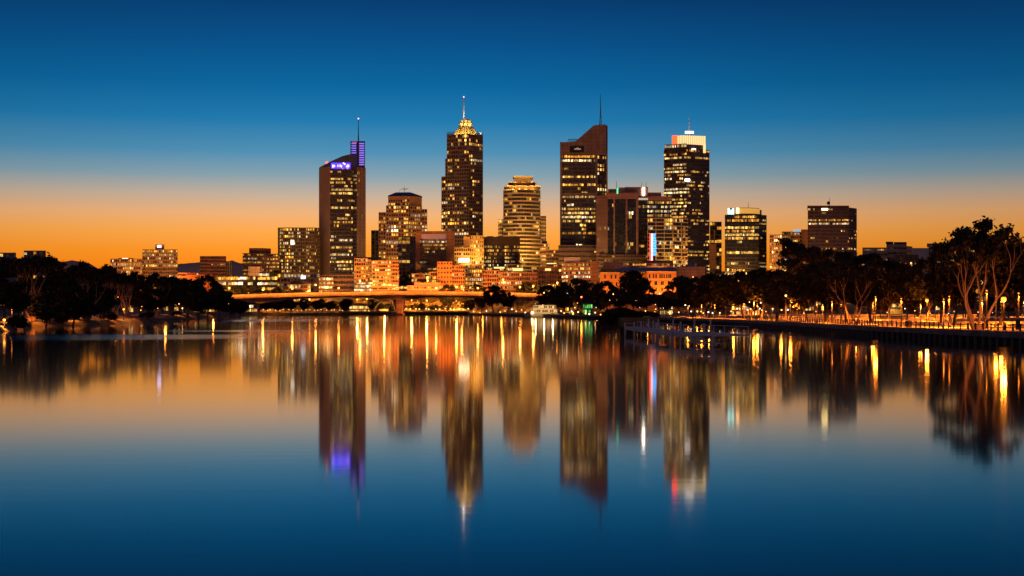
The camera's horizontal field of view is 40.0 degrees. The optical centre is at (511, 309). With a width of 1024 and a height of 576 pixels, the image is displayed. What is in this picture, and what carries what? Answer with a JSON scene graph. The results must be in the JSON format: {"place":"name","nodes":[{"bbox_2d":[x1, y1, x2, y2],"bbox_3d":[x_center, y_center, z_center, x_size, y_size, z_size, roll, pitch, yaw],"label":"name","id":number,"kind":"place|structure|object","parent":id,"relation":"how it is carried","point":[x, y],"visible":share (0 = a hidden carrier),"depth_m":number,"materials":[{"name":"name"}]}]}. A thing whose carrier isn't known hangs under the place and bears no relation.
{"place":"outdoors","nodes":[
{"label":"outdoors","id":0,"kind":"place"},
{"bbox_2d":[371,230,378,260],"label":"office block","id":1,"kind":"structure","parent":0,"point":[374,243],"depth_m":1679.58,"materials":[{"name":"brown stone"}]},
{"bbox_2d":[412,272,436,285],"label":"office block","id":2,"kind":"structure","parent":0,"point":[418,277],"depth_m":1372.75,"materials":[{"name":"orange concrete"}]},
{"bbox_2d":[16,260,990,295],"bbox_3d":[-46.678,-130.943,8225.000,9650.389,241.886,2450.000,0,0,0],"label":"hills","id":3,"kind":"structure","parent":0,"point":[236,268],"depth_m":7157.68,"materials":[{"name":"black"}]},
{"bbox_2d":[0,315,1023,575],"bbox_3d":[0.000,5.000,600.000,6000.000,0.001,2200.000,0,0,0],"label":"water","id":4,"kind":"structure","parent":0,"point":[370,445],"depth_m":49.83,"materials":[{"name":"blue liquid"}]},
{"bbox_2d":[523,302,559,316],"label":"ferry","id":5,"kind":"object","parent":4,"relation":"on","point":[539,310],"visible":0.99,"depth_m":905.30,"materials":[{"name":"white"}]},
{"bbox_2d":[624,319,748,345],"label":"jetty","id":6,"kind":"object","parent":4,"relation":"in","point":[700,337],"visible":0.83,"depth_m":210.07,"materials":[{"name":"black wood"}]},
{"bbox_2d":[0,296,1023,331],"bbox_3d":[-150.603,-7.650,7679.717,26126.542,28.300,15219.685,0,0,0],"label":"ground","id":7,"kind":"structure","parent":0,"point":[298,310],"depth_m":604.37,"materials":[{"name":"black"}]},
{"bbox_2d":[0,268,28,320],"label":"tree","id":8,"kind":"object","parent":7,"relation":"on","point":[11,292],"visible":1,"depth_m":349.17,"materials":[{"name":"green plant"}]},
{"bbox_2d":[5,314,29,329],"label":"shrub","id":9,"kind":"object","parent":7,"relation":"on","point":[17,321],"visible":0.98,"depth_m":330.79,"materials":[{"name":"green plant"}]},
{"bbox_2d":[6,291,32,314],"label":"tree","id":10,"kind":"object","parent":7,"relation":"on","point":[20,305],"visible":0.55,"depth_m":370.49,"materials":[{"name":"green plant"}]},
{"bbox_2d":[0,251,68,321],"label":"gum tree","id":11,"kind":"object","parent":7,"relation":"on","point":[49,264],"visible":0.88,"depth_m":407.73,"materials":[{"name":"green plant"}]},
{"bbox_2d":[27,293,65,326],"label":"tree","id":12,"kind":"object","parent":7,"relation":"on","point":[46,311],"visible":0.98,"depth_m":393.41,"materials":[{"name":"green plant"}]},
{"bbox_2d":[53,286,96,325],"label":"tree","id":13,"kind":"object","parent":7,"relation":"on","point":[77,308],"visible":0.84,"depth_m":418.94,"materials":[{"name":"green plant"}]},
{"bbox_2d":[70,303,110,320],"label":"shrub","id":14,"kind":"object","parent":7,"relation":"on","point":[97,308],"visible":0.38,"depth_m":447.83,"materials":[{"name":"green plant"}]},
{"bbox_2d":[66,260,116,320],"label":"gum tree","id":15,"kind":"object","parent":7,"relation":"on","point":[86,271],"visible":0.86,"depth_m":452.54,"materials":[{"name":"green plant"}]},
{"bbox_2d":[91,286,117,321],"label":"tree","id":16,"kind":"object","parent":7,"relation":"on","point":[107,299],"visible":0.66,"depth_m":468.88,"materials":[{"name":"green plant"}]},
{"bbox_2d":[101,264,137,313],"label":"gum tree","id":17,"kind":"object","parent":7,"relation":"on","point":[122,279],"visible":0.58,"depth_m":499.53,"materials":[{"name":"green plant"}]},
{"bbox_2d":[110,258,141,276],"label":"office block","id":18,"kind":"structure","parent":7,"relation":"on","point":[128,266],"depth_m":1439.92,"materials":[{"name":"grey"}]},
{"bbox_2d":[112,272,146,316],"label":"gum tree","id":19,"kind":"object","parent":7,"relation":"on","point":[140,278],"visible":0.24,"depth_m":529.71,"materials":[{"name":"green plant"}]},
{"bbox_2d":[121,279,154,314],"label":"tree","id":20,"kind":"object","parent":7,"relation":"on","point":[141,295],"visible":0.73,"depth_m":547.03,"materials":[{"name":"green plant"}]},
{"bbox_2d":[141,288,167,317],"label":"tree","id":21,"kind":"object","parent":7,"relation":"on","point":[153,304],"visible":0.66,"depth_m":557.87,"materials":[{"name":"green plant"}]},
{"bbox_2d":[142,245,177,288],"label":"office block","id":22,"kind":"structure","parent":7,"relation":"on","point":[161,260],"depth_m":1449.60,"materials":[{"name":"grey"}]},
{"bbox_2d":[146,272,174,315],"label":"gum tree","id":23,"kind":"object","parent":7,"relation":"on","point":[162,281],"visible":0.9,"depth_m":597.73,"materials":[{"name":"green plant"}]},
{"bbox_2d":[155,276,189,315],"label":"tree","id":24,"kind":"object","parent":7,"relation":"on","point":[173,298],"visible":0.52,"depth_m":618.00,"materials":[{"name":"green plant"}]},
{"bbox_2d":[174,278,206,317],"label":"tree","id":25,"kind":"object","parent":7,"relation":"on","point":[196,291],"visible":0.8,"depth_m":657.75,"materials":[{"name":"green plant"}]},
{"bbox_2d":[185,293,214,319],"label":"tree","id":26,"kind":"object","parent":7,"relation":"on","point":[204,305],"visible":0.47,"depth_m":688.86,"materials":[{"name":"green plant"}]},
{"bbox_2d":[195,274,224,318],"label":"tree","id":27,"kind":"object","parent":7,"relation":"on","point":[216,290],"visible":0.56,"depth_m":719.61,"materials":[{"name":"green plant"}]},
{"bbox_2d":[200,256,225,276],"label":"office block","id":28,"kind":"structure","parent":7,"relation":"on","point":[214,266],"depth_m":1499.50,"materials":[{"name":"brown glass"}]},
{"bbox_2d":[213,290,233,317],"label":"tree","id":29,"kind":"object","parent":7,"relation":"on","point":[226,299],"visible":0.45,"depth_m":766.82,"materials":[{"name":"green plant"}]},
{"bbox_2d":[216,272,276,293],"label":"shopping hall","id":30,"kind":"structure","parent":7,"relation":"on","point":[265,281],"depth_m":1349.94,"materials":[{"name":"grey"}]},
{"bbox_2d":[243,248,278,275],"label":"office block","id":31,"kind":"structure","parent":7,"relation":"on","point":[266,259],"depth_m":1549.94,"materials":[{"name":"brick"}]},
{"bbox_2d":[277,273,319,292],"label":"warehouse","id":32,"kind":"structure","parent":7,"relation":"on","point":[283,279],"depth_m":1399.60,"materials":[{"name":"brown"}]},
{"bbox_2d":[278,227,319,272],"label":"office block","id":33,"kind":"structure","parent":7,"relation":"on","point":[298,250],"depth_m":1579.94,"materials":[{"name":"brown"}]},
{"bbox_2d":[286,280,311,301],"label":"pavilion","id":34,"kind":"structure","parent":7,"relation":"on","point":[300,286],"depth_m":1331.94,"materials":[{"name":"orange concrete"}]},
{"bbox_2d":[319,275,355,297],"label":"shed","id":35,"kind":"structure","parent":7,"relation":"on","point":[335,282],"depth_m":1369.75,"materials":[{"name":"orange brick"}]},
{"bbox_2d":[319,118,365,276],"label":"office tower","id":36,"kind":"structure","parent":7,"relation":"on","point":[342,203],"depth_m":1600.00,"materials":[{"name":"brown"}]},
{"bbox_2d":[354,257,380,283],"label":"office block","id":37,"kind":"structure","parent":7,"relation":"on","point":[363,269],"depth_m":1369.94,"materials":[{"name":"orange concrete"}]},
{"bbox_2d":[373,260,398,290],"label":"office block","id":38,"kind":"structure","parent":7,"relation":"on","point":[386,272],"depth_m":1349.94,"materials":[{"name":"orange concrete"}]},
{"bbox_2d":[214,290,565,314],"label":"bridge","id":39,"kind":"structure","parent":7,"relation":"on","point":[398,297],"depth_m":1198.40,"materials":[{"name":"concrete"}]},
{"bbox_2d":[379,188,426,260],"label":"office tower","id":40,"kind":"structure","parent":7,"relation":"on","point":[405,214],"depth_m":1624.08,"materials":[{"name":"concrete"}]},
{"bbox_2d":[340,311,469,314],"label":"river wall","id":41,"kind":"structure","parent":7,"relation":"on","point":[405,312],"depth_m":1259.25,"materials":[{"name":"concrete"}]},
{"bbox_2d":[398,236,414,283],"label":"office block","id":42,"kind":"structure","parent":7,"relation":"on","point":[406,252],"depth_m":1499.94,"materials":[{"name":"black glass"}]},
{"bbox_2d":[407,282,442,290],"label":"hall","id":43,"kind":"structure","parent":7,"relation":"on","point":[426,286],"depth_m":1348.00,"materials":[{"name":"orange glass"}]},
{"bbox_2d":[415,231,454,272],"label":"office block","id":44,"kind":"structure","parent":7,"relation":"on","point":[432,248],"depth_m":1451.20,"materials":[{"name":"brown"}]},
{"bbox_2d":[438,284,455,310],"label":"tree","id":45,"kind":"object","parent":7,"relation":"on","point":[447,300],"visible":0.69,"depth_m":1297.04,"materials":[{"name":"green plant"}]},
{"bbox_2d":[437,258,468,297],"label":"office block","id":46,"kind":"structure","parent":7,"relation":"on","point":[448,273],"depth_m":1360.40,"materials":[{"name":"orange concrete"}]},
{"bbox_2d":[441,96,482,247],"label":"office tower","id":47,"kind":"structure","parent":7,"relation":"on","point":[462,198],"depth_m":1655.78,"materials":[{"name":"gold metal"}]},
{"bbox_2d":[454,236,483,290],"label":"office block","id":48,"kind":"structure","parent":7,"relation":"on","point":[472,249],"depth_m":1420.53,"materials":[{"name":"gold concrete"}]},
{"bbox_2d":[482,284,504,312],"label":"tree","id":49,"kind":"object","parent":7,"relation":"on","point":[494,298],"visible":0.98,"depth_m":1160.92,"materials":[{"name":"green plant"}]},
{"bbox_2d":[484,236,519,269],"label":"office block","id":50,"kind":"structure","parent":7,"relation":"on","point":[501,251],"depth_m":1429.94,"materials":[{"name":"brown glass"}]},
{"bbox_2d":[494,264,522,271],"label":"office block","id":51,"kind":"structure","parent":7,"relation":"on","point":[513,268],"depth_m":1389.75,"materials":[{"name":"grey"}]},
{"bbox_2d":[483,270,537,292],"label":"office block","id":52,"kind":"structure","parent":7,"relation":"on","point":[510,281],"depth_m":1339.53,"materials":[{"name":"orange concrete"}]},
{"bbox_2d":[498,176,545,271],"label":"hotel tower","id":53,"kind":"structure","parent":7,"relation":"on","point":[524,220],"depth_m":1553.59,"materials":[{"name":"gold concrete"}]},
{"bbox_2d":[469,313,598,318],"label":"river wall","id":54,"kind":"structure","parent":7,"relation":"on","point":[552,315],"depth_m":868.94,"materials":[{"name":"concrete"}]},
{"bbox_2d":[534,284,553,304],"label":"tree","id":55,"kind":"object","parent":7,"relation":"on","point":[544,298],"visible":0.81,"depth_m":1006.17,"materials":[{"name":"green plant"}]},
{"bbox_2d":[533,263,561,291],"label":"office block","id":56,"kind":"structure","parent":7,"relation":"on","point":[550,275],"depth_m":1359.94,"materials":[{"name":"brown"}]},
{"bbox_2d":[540,241,557,265],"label":"office block","id":57,"kind":"structure","parent":7,"relation":"on","point":[547,255],"depth_m":1556.00,"materials":[{"name":"beige concrete"}]},
{"bbox_2d":[549,289,566,312],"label":"tree","id":58,"kind":"object","parent":7,"relation":"on","point":[557,296],"visible":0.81,"depth_m":957.26,"materials":[{"name":"green plant"}]},
{"bbox_2d":[563,277,588,313],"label":"tree","id":59,"kind":"object","parent":7,"relation":"on","point":[577,298],"visible":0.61,"depth_m":927.81,"materials":[{"name":"green plant"}]},
{"bbox_2d":[558,244,595,265],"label":"podium block","id":60,"kind":"structure","parent":7,"relation":"on","point":[585,253],"depth_m":1499.75,"materials":[{"name":"stone"}]},
{"bbox_2d":[562,257,597,294],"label":"office block","id":61,"kind":"structure","parent":7,"relation":"on","point":[572,267],"depth_m":1329.60,"materials":[{"name":"brown glass"}]},
{"bbox_2d":[560,94,607,244],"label":"office tower","id":62,"kind":"structure","parent":7,"relation":"on","point":[583,171],"depth_m":1600.24,"materials":[{"name":"brown stone"}]},
{"bbox_2d":[578,282,602,306],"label":"tree","id":63,"kind":"object","parent":7,"relation":"on","point":[584,291],"visible":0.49,"depth_m":857.49,"materials":[{"name":"green plant"}]},
{"bbox_2d":[593,280,616,309],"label":"tree","id":64,"kind":"object","parent":7,"relation":"on","point":[601,285],"visible":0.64,"depth_m":828.53,"materials":[{"name":"green plant"}]},
{"bbox_2d":[600,261,630,272],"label":"hall","id":65,"kind":"structure","parent":7,"relation":"on","point":[610,266],"depth_m":1350.00,"materials":[{"name":"brown concrete"}]},
{"bbox_2d":[595,307,637,321],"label":"shrub","id":66,"kind":"object","parent":7,"relation":"on","point":[610,315],"visible":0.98,"depth_m":550.79,"materials":[{"name":"green plant"}]},
{"bbox_2d":[612,294,649,310],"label":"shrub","id":67,"kind":"object","parent":7,"relation":"on","point":[623,301],"visible":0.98,"depth_m":598.15,"materials":[{"name":"green plant"}]},
{"bbox_2d":[596,181,671,283],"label":"office block","id":68,"kind":"structure","parent":7,"relation":"on","point":[623,214],"depth_m":1481.74,"materials":[{"name":"brown stone"}]},
{"bbox_2d":[617,270,651,308],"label":"tree","id":69,"kind":"object","parent":7,"relation":"on","point":[634,282],"visible":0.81,"depth_m":894.98,"materials":[{"name":"green plant"}]},
{"bbox_2d":[600,267,677,311],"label":"mansion","id":70,"kind":"structure","parent":7,"relation":"on","point":[659,277],"depth_m":1252.44,"materials":[{"name":"orange concrete"}]},
{"bbox_2d":[633,293,663,311],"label":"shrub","id":71,"kind":"object","parent":7,"relation":"on","point":[651,298],"visible":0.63,"depth_m":607.21,"materials":[{"name":"green plant"}]},
{"bbox_2d":[630,260,672,272],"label":"shop row","id":72,"kind":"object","parent":7,"relation":"on","point":[657,263],"visible":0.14,"depth_m":1374.94,"materials":[{"name":"brown glass"}]},
{"bbox_2d":[647,218,687,267],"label":"office block","id":73,"kind":"structure","parent":7,"relation":"on","point":[671,241],"depth_m":1420.74,"materials":[{"name":"beige concrete"}]},
{"bbox_2d":[661,296,683,314],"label":"spreading tree","id":74,"kind":"object","parent":7,"relation":"on","point":[669,302],"visible":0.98,"depth_m":577.01,"materials":[{"name":"green plant"}]},
{"bbox_2d":[663,274,692,314],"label":"tree","id":75,"kind":"object","parent":7,"relation":"on","point":[670,286],"visible":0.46,"depth_m":676.50,"materials":[{"name":"green plant"}]},
{"bbox_2d":[664,130,708,275],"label":"office tower","id":76,"kind":"structure","parent":7,"relation":"on","point":[686,172],"depth_m":1657.19,"materials":[{"name":"grey glass"}]},
{"bbox_2d":[677,276,703,316],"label":"tree","id":77,"kind":"object","parent":7,"relation":"on","point":[685,297],"visible":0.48,"depth_m":559.13,"materials":[{"name":"green plant"}]},
{"bbox_2d":[676,263,704,306],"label":"warehouse","id":78,"kind":"structure","parent":7,"relation":"on","point":[690,270],"depth_m":1280.00,"materials":[{"name":"brown concrete"}]},
{"bbox_2d":[690,272,717,316],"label":"tree","id":79,"kind":"object","parent":7,"relation":"on","point":[704,298],"visible":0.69,"depth_m":537.21,"materials":[{"name":"green plant"}]},
{"bbox_2d":[709,222,721,275],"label":"office block","id":80,"kind":"structure","parent":7,"relation":"on","point":[715,255],"depth_m":1599.75,"materials":[{"name":"beige concrete"}]},
{"bbox_2d":[709,274,738,317],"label":"tree","id":81,"kind":"object","parent":7,"relation":"on","point":[716,289],"visible":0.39,"depth_m":518.62,"materials":[{"name":"green plant"}]},
{"bbox_2d":[720,270,753,317],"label":"tree","id":82,"kind":"object","parent":7,"relation":"on","point":[736,294],"visible":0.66,"depth_m":498.96,"materials":[{"name":"green plant"}]},
{"bbox_2d":[725,208,766,274],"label":"office block","id":83,"kind":"structure","parent":7,"relation":"on","point":[745,240],"depth_m":1521.20,"materials":[{"name":"grey"}]},
{"bbox_2d":[737,266,777,318],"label":"tree","id":84,"kind":"object","parent":7,"relation":"on","point":[751,293],"visible":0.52,"depth_m":468.38,"materials":[{"name":"green plant"}]},
{"bbox_2d":[755,268,791,313],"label":"tree","id":85,"kind":"object","parent":7,"relation":"on","point":[768,284],"visible":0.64,"depth_m":448.62,"materials":[{"name":"green plant"}]},
{"bbox_2d":[770,234,781,279],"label":"apartment block","id":86,"kind":"structure","parent":7,"relation":"on","point":[774,248],"depth_m":1499.60,"materials":[{"name":"beige glass"}]},
{"bbox_2d":[772,273,804,319],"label":"tree","id":87,"kind":"object","parent":7,"relation":"on","point":[780,296],"visible":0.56,"depth_m":418.58,"materials":[{"name":"green plant"}]},
{"bbox_2d":[775,237,812,313],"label":"slender tree","id":88,"kind":"object","parent":7,"relation":"on","point":[790,247],"visible":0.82,"depth_m":637.06,"materials":[{"name":"green plant"}]},
{"bbox_2d":[782,229,807,272],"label":"apartment block","id":89,"kind":"structure","parent":7,"relation":"on","point":[800,235],"depth_m":1520.94,"materials":[{"name":"brown"}]},
{"bbox_2d":[785,272,823,319],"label":"tree","id":90,"kind":"object","parent":7,"relation":"on","point":[801,296],"visible":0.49,"depth_m":398.19,"materials":[{"name":"green plant"}]},
{"bbox_2d":[795,244,835,314],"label":"slender tree","id":91,"kind":"object","parent":7,"relation":"on","point":[816,253],"visible":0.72,"depth_m":619.18,"materials":[{"name":"green plant"}]},
{"bbox_2d":[798,259,836,320],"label":"tree","id":92,"kind":"object","parent":7,"relation":"on","point":[816,290],"visible":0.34,"depth_m":383.97,"materials":[{"name":"green plant"}]},
{"bbox_2d":[807,198,856,260],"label":"office block","id":93,"kind":"structure","parent":7,"relation":"on","point":[834,228],"depth_m":1479.75,"materials":[{"name":"brown"}]},
{"bbox_2d":[810,249,860,321],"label":"tree","id":94,"kind":"object","parent":7,"relation":"on","point":[845,255],"visible":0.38,"depth_m":348.28,"materials":[{"name":"green plant"}]},
{"bbox_2d":[658,317,1023,345],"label":"river wall","id":95,"kind":"structure","parent":7,"relation":"on","point":[1013,338],"depth_m":247.75,"materials":[{"name":"concrete"}]},
{"bbox_2d":[677,315,1023,330],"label":"quay fence","id":96,"kind":"object","parent":95,"relation":"on","point":[878,323],"visible":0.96,"depth_m":261.51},
{"bbox_2d":[814,257,891,323],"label":"gum tree","id":97,"kind":"object","parent":7,"relation":"on","point":[874,275],"visible":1,"depth_m":298.95,"materials":[{"name":"green plant"}]},
{"bbox_2d":[842,252,898,321],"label":"tree","id":98,"kind":"object","parent":7,"relation":"on","point":[876,291],"visible":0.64,"depth_m":342.99,"materials":[{"name":"green plant"}]},
{"bbox_2d":[862,242,911,311],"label":"office block","id":99,"kind":"structure","parent":7,"relation":"on","point":[890,250],"depth_m":1101.70,"materials":[{"name":"grey glass"}]},
{"bbox_2d":[871,259,903,319],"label":"tree","id":100,"kind":"object","parent":7,"relation":"on","point":[887,264],"visible":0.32,"depth_m":397.75,"materials":[{"name":"green plant"}]},
{"bbox_2d":[882,263,922,319],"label":"tree","id":101,"kind":"object","parent":7,"relation":"on","point":[899,292],"visible":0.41,"depth_m":388.50,"materials":[{"name":"green plant"}]},
{"bbox_2d":[894,255,918,312],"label":"house","id":102,"kind":"structure","parent":7,"relation":"on","point":[908,259],"depth_m":899.53,"materials":[{"name":"red brick"}]},
{"bbox_2d":[902,257,941,320],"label":"tree","id":103,"kind":"object","parent":7,"relation":"on","point":[914,278],"visible":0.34,"depth_m":359.38,"materials":[{"name":"green plant"}]},
{"bbox_2d":[911,243,954,311],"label":"office block","id":104,"kind":"structure","parent":7,"relation":"on","point":[922,252],"depth_m":1050.00,"materials":[{"name":"grey glass"}]},
{"bbox_2d":[920,269,951,322],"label":"tree","id":105,"kind":"object","parent":7,"relation":"on","point":[936,300],"visible":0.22,"depth_m":319.24,"materials":[{"name":"green plant"}]},
{"bbox_2d":[923,243,976,324],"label":"tree","id":106,"kind":"object","parent":7,"relation":"on","point":[945,284],"visible":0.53,"depth_m":288.61,"materials":[{"name":"green plant"}]},
{"bbox_2d":[929,215,1023,329],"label":"gum tree","id":107,"kind":"object","parent":7,"relation":"on","point":[982,243],"visible":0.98,"depth_m":219.04,"materials":[{"name":"green plant"}]},
{"bbox_2d":[962,241,1019,324],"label":"tree","id":108,"kind":"object","parent":7,"relation":"on","point":[988,286],"visible":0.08,"depth_m":279.77,"materials":[{"name":"green plant"}]},
{"bbox_2d":[980,243,1023,318],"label":"tree","id":109,"kind":"object","parent":7,"relation":"on","point":[1015,286],"visible":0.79,"depth_m":248.14,"materials":[{"name":"green plant"}]},
{"bbox_2d":[0,0,1023,270],"label":"sky","id":110,"kind":"structure","parent":0,"point":[196,128],"materials":[{"name":"blue"}]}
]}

